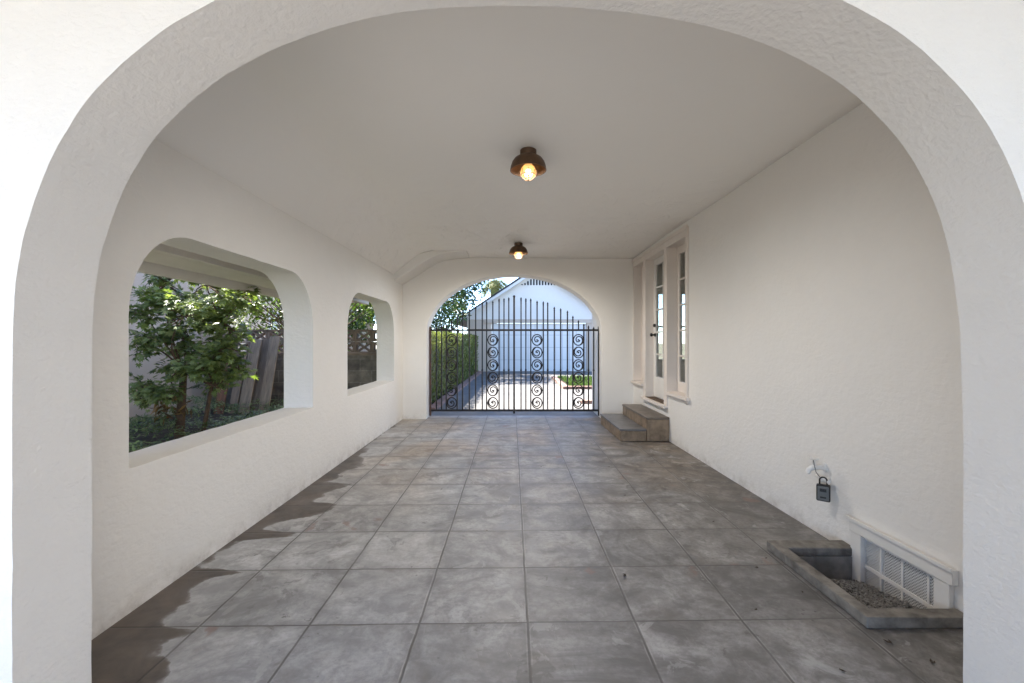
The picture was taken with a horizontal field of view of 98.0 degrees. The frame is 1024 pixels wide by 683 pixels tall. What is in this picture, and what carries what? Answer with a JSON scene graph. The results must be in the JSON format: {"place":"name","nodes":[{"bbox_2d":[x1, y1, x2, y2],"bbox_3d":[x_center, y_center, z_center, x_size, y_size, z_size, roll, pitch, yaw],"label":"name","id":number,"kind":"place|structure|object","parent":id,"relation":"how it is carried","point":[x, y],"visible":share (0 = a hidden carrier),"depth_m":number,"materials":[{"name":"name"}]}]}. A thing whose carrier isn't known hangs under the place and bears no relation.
{"place":"outdoors","nodes":[
{"label":"outdoors","id":0,"kind":"place"},
{"bbox_2d":[129,408,278,452],"bbox_3d":[-3.850,1.465,4.300,3.499,0.670,6.600,0,0,0],"label":"garden bed","id":1,"kind":"object","parent":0,"point":[150,438],"depth_m":5.78,"materials":[{"name":"plant"}]},
{"bbox_2d":[129,272,267,438],"bbox_3d":[-3.825,0.066,5.159,1.859,2.179,1.272,0,0,0],"label":"broadleaf tree","id":2,"kind":"object","parent":1,"relation":"on","point":[218,350],"visible":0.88,"depth_m":5.00,"materials":[{"name":"green plant"}]},
{"bbox_2d":[129,395,283,451],"bbox_3d":[-3.647,0.970,4.749,3.152,0.363,5.026,0,0,0],"label":"ivy","id":3,"kind":"object","parent":1,"relation":"on","point":[135,422],"visible":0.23,"depth_m":5.44,"materials":[{"name":"green plant"}]},
{"bbox_2d":[203,377,214,412],"bbox_3d":[-4.905,0.884,7.210,0.130,0.890,0.024,-13,-28,0],"label":"wood board","id":4,"kind":"object","parent":1,"relation":"on","point":[206,401],"visible":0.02,"depth_m":7.16,"materials":[{"name":"grey wood"}]},
{"bbox_2d":[213,363,230,413],"bbox_3d":[-4.626,0.790,7.110,0.154,1.017,0.026,-6,-24,0],"label":"wood board","id":5,"kind":"object","parent":1,"relation":"on","point":[221,396],"visible":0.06,"depth_m":7.04,"materials":[{"name":"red wood"}]},
{"bbox_2d":[228,355,246,412],"bbox_3d":[-4.425,0.745,7.160,0.136,1.110,0.025,-4,-22,0],"label":"wood board","id":6,"kind":"object","parent":1,"relation":"on","point":[235,394],"visible":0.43,"depth_m":7.11,"materials":[{"name":"beige wood"}]},
{"bbox_2d":[238,339,261,413],"bbox_3d":[-4.174,0.621,7.070,0.179,1.373,0.026,0,-18,0],"label":"wood board","id":7,"kind":"object","parent":1,"relation":"on","point":[247,389],"visible":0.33,"depth_m":7.06,"materials":[{"name":"grey wood"}]},
{"bbox_2d":[249,339,269,412],"bbox_3d":[-4.068,0.628,7.160,0.159,1.387,0.025,-1,-18,0],"label":"wood board","id":8,"kind":"object","parent":1,"relation":"on","point":[257,389],"visible":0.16,"depth_m":7.18,"materials":[{"name":"grey wood"}]},
{"bbox_2d":[258,336,279,413],"bbox_3d":[-3.854,0.587,7.050,0.172,1.402,0.025,-1,-17,0],"label":"wood board","id":9,"kind":"object","parent":1,"relation":"on","point":[269,373],"visible":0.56,"depth_m":7.07,"materials":[{"name":"grey wood"}]},
{"bbox_2d":[155,6,862,273],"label":"ceiling","id":10,"kind":"structure","parent":0,"point":[393,143],"depth_m":2.83,"materials":[{"name":"paint"}]},
{"bbox_2d":[509,242,527,258],"bbox_3d":[0.092,-1.291,6.360,0.268,0.230,0.268,0,0,0],"label":"ceiling lamp","id":11,"kind":"object","parent":10,"relation":"attached to","point":[518,250],"visible":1,"depth_m":6.30,"materials":[{"name":"brown metal"}]},
{"bbox_2d":[510,147,545,180],"bbox_3d":[0.120,-1.299,3.285,0.268,0.230,0.268,0,0,0],"label":"ceiling lamp","id":12,"kind":"object","parent":10,"relation":"attached to","point":[528,164],"visible":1,"depth_m":3.24,"materials":[{"name":"brown metal"}]},
{"bbox_2d":[431,371,591,412],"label":"driveway","id":13,"kind":"structure","parent":0,"point":[517,393],"depth_m":11.21,"materials":[{"name":"beige concrete"}]},
{"bbox_2d":[431,371,481,408],"bbox_3d":[-1.437,1.325,13.645,0.186,0.151,10.495,0,0,1],"label":"brick edging","id":14,"kind":"object","parent":13,"relation":"on","point":[465,383],"visible":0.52,"depth_m":11.04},
{"bbox_2d":[431,411,597,415],"bbox_3d":[0.025,1.352,8.081,2.970,0.096,0.538,0,0,0],"label":"threshold","id":15,"kind":"object","parent":13,"relation":"on","point":[510,413],"visible":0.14,"depth_m":8.06,"materials":[{"name":"grey concrete"}]},
{"bbox_2d":[458,278,591,370],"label":"garage","id":16,"kind":"structure","parent":13,"relation":"on","point":[551,294],"depth_m":19.30,"materials":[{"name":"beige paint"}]},
{"bbox_2d":[491,323,585,370],"bbox_3d":[1.165,0.250,19.400,4.130,2.080,0.040,0,0,0],"label":"garage door","id":17,"kind":"structure","parent":16,"relation":"in","point":[495,325],"depth_m":19.38,"materials":[{"name":"paint"}]},
{"bbox_2d":[551,376,591,388],"bbox_3d":[3.217,1.315,13.995,3.635,0.170,3.590,0,0,0],"label":"brick edging","id":18,"kind":"object","parent":13,"relation":"on","point":[563,385],"visible":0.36,"depth_m":12.39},
{"bbox_2d":[580,399,591,403],"bbox_3d":[2.955,1.320,9.450,2.990,0.160,0.200,0,0,0],"label":"brick edging","id":19,"kind":"object","parent":13,"relation":"on","point":[586,401],"visible":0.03,"depth_m":9.35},
{"bbox_2d":[592,314,597,414],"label":"pier","id":20,"kind":"structure","parent":13,"relation":"on","point":[594,324],"depth_m":8.06,"materials":[{"name":"paint"}]},
{"bbox_2d":[91,416,962,682],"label":"floor","id":21,"kind":"structure","parent":0,"point":[459,549],"depth_m":2.36,"materials":[{"name":"grey tile"}]},
{"bbox_2d":[600,404,668,440],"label":"concrete steps","id":22,"kind":"structure","parent":21,"relation":"on","point":[636,422],"depth_m":5.88,"materials":[{"name":"grey concrete"}]},
{"bbox_2d":[374,277,684,342],"label":"sky","id":23,"kind":"structure","parent":0,"point":[507,280],"materials":[{"name":"white"}]},
{"bbox_2d":[376,343,684,358],"bbox_3d":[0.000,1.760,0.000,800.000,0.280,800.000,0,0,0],"label":"ground","id":24,"kind":"structure","parent":0,"point":[661,349],"depth_m":90.12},
{"bbox_2d":[129,272,230,422],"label":"neighbour house","id":25,"kind":"structure","parent":24,"relation":"on","point":[147,367],"depth_m":6.50,"materials":[{"name":"paint"}]},
{"bbox_2d":[91,139,402,639],"bbox_3d":[-1.964,0.280,4.485,0.269,2.640,5.926,0,0,0],"label":"window wall","id":26,"kind":"structure","parent":24,"relation":"on","point":[166,514],"depth_m":2.78,"materials":[{"name":"paint"}]},
{"bbox_2d":[138,243,368,304],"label":"carport roof","id":27,"kind":"structure","parent":26,"relation":"on","point":[163,260],"depth_m":4.13,"materials":[{"name":"wood"}]},
{"bbox_2d":[207,330,376,407],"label":"block wall","id":28,"kind":"structure","parent":24,"relation":"on","point":[362,367],"depth_m":7.62,"materials":[{"name":"concrete"}]},
{"bbox_2d":[231,297,373,350],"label":"beige house","id":29,"kind":"structure","parent":24,"relation":"on","point":[268,306],"depth_m":13.20,"materials":[{"name":"tile"}]},
{"bbox_2d":[269,311,283,348],"bbox_3d":[-6.700,-0.300,13.179,1.000,1.200,0.038,0,0,0],"label":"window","id":30,"kind":"structure","parent":29,"relation":"in","point":[277,311],"depth_m":13.16,"materials":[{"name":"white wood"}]},
{"bbox_2d":[477,279,506,298],"bbox_3d":[-1.403,-2.271,32.960,3.022,7.345,3.371,0,0,0],"label":"palm tree","id":31,"kind":"object","parent":24,"relation":"on","point":[495,286],"visible":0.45,"depth_m":32.73,"materials":[{"name":"green plant"}]},
{"bbox_2d":[0,0,1023,682],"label":"arch wall","id":32,"kind":"structure","parent":24,"relation":"on","point":[96,96],"depth_m":1.37,"materials":[{"name":"paint"}]},
{"bbox_2d":[403,253,684,418],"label":"arch wall","id":33,"kind":"structure","parent":24,"relation":"on","point":[602,289],"depth_m":7.45,"materials":[{"name":"paint"}]},
{"bbox_2d":[394,250,469,284],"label":"beam","id":34,"kind":"structure","parent":33,"relation":"attached to","point":[417,265],"depth_m":6.96,"materials":[{"name":"paint"}]},
{"bbox_2d":[429,295,514,415],"bbox_3d":[-0.684,0.240,7.680,1.485,2.080,0.043,0,0,0],"label":"gate leaf","id":35,"kind":"object","parent":33,"relation":"attached to","point":[487,377],"visible":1,"depth_m":7.67,"materials":[{"name":"metal"}]},
{"bbox_2d":[515,298,598,415],"bbox_3d":[0.785,0.255,7.680,1.464,2.050,0.035,0,0,0],"label":"gate leaf","id":36,"kind":"object","parent":33,"relation":"attached to","point":[573,367],"visible":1,"depth_m":7.67,"materials":[{"name":"metal"}]},
{"bbox_2d":[633,103,963,611],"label":"house wall","id":37,"kind":"structure","parent":24,"relation":"on","point":[824,326],"depth_m":2.86,"materials":[{"name":"paint"}]},
{"bbox_2d":[631,224,689,408],"bbox_3d":[2.099,-0.240,6.283,0.230,2.240,2.305,0,0,-1],"label":"french door","id":38,"kind":"structure","parent":37,"relation":"attached to","point":[669,251],"depth_m":6.25,"materials":[{"name":"white wood"}]},
{"bbox_2d":[650,255,663,399],"bbox_3d":[2.134,-0.203,6.351,0.120,2.059,0.784,0,0,-1],"label":"door leaf","id":39,"kind":"structure","parent":38,"relation":"in","point":[658,381],"depth_m":6.64,"materials":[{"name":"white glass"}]},
{"bbox_2d":[659,291,684,361],"bbox_3d":[2.825,-0.250,7.515,0.846,1.196,0.090,0,0,0],"label":"window","id":40,"kind":"structure","parent":38,"relation":"attached to","point":[661,292],"depth_m":7.47,"materials":[{"name":"white wood"}]},
{"bbox_2d":[805,456,830,483],"bbox_3d":[2.012,0.848,2.922,0.125,0.158,0.127,0,0,-1],"label":"hose bib","id":41,"kind":"object","parent":37,"relation":"attached to","point":[823,467],"visible":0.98,"depth_m":2.94,"materials":[{"name":"white paint"}]},
{"bbox_2d":[816,476,830,501],"bbox_3d":[2.012,0.953,2.876,0.076,0.159,0.052,0,0,38],"label":"lockbox","id":42,"kind":"object","parent":41,"relation":"hanging from","point":[823,492],"visible":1,"depth_m":2.86,"materials":[{"name":"black metal"}]},
{"bbox_2d":[846,515,957,608],"bbox_3d":[2.129,1.294,2.390,0.186,0.473,0.640,0,0,-1],"label":"foundation vent","id":43,"kind":"object","parent":37,"relation":"attached to","point":[939,579],"visible":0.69,"depth_m":2.38,"materials":[{"name":"silver metal"}]},
{"bbox_2d":[767,540,962,628],"bbox_3d":[1.836,1.421,2.397,0.492,0.358,0.775,0,0,0],"label":"vent pit","id":44,"kind":"object","parent":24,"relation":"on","point":[817,564],"visible":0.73,"depth_m":2.31,"materials":[{"name":"grey concrete"}]},
{"bbox_2d":[829,578,919,608],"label":"gravel","id":45,"kind":"structure","parent":44,"relation":"in","point":[863,592],"depth_m":2.42,"materials":[{"name":"grey gravel"}]},
{"bbox_2d":[558,374,591,385],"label":"grass","id":46,"kind":"structure","parent":0,"point":[577,379],"depth_m":13.98,"materials":[{"name":"green plant"}]},
{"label":"side yard","id":47,"kind":"structure","parent":0,"visible":0},
{"bbox_2d":[232,294,375,350],"bbox_3d":[-4.830,-0.643,10.634,3.827,4.134,3.164,0,0,-24],"label":"garden tree","id":48,"kind":"object","parent":47,"relation":"on","point":[353,316],"visible":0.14,"depth_m":10.55,"materials":[{"name":"green plant"}]},
{"bbox_2d":[359,280,488,328],"bbox_3d":[-3.956,-2.010,17.643,6.478,6.949,5.508,0,0,0],"label":"shade tree","id":49,"kind":"object","parent":47,"relation":"on","point":[459,304],"visible":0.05,"depth_m":17.28,"materials":[{"name":"green plant"}]},
{"bbox_2d":[431,302,460,338],"bbox_3d":[-2.772,-0.014,15.227,2.233,2.874,2.061,0,0,0],"label":"yard shrub","id":50,"kind":"object","parent":47,"relation":"on","point":[439,314],"visible":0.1,"depth_m":15.09,"materials":[{"name":"green plant"}]},
{"bbox_2d":[431,331,478,403],"bbox_3d":[-1.948,0.522,13.742,1.156,1.755,10.690,0,0,0],"label":"hedge","id":51,"kind":"object","parent":47,"relation":"on","point":[465,360],"visible":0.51,"depth_m":11.53,"materials":[{"name":"green plant"}]}
]}

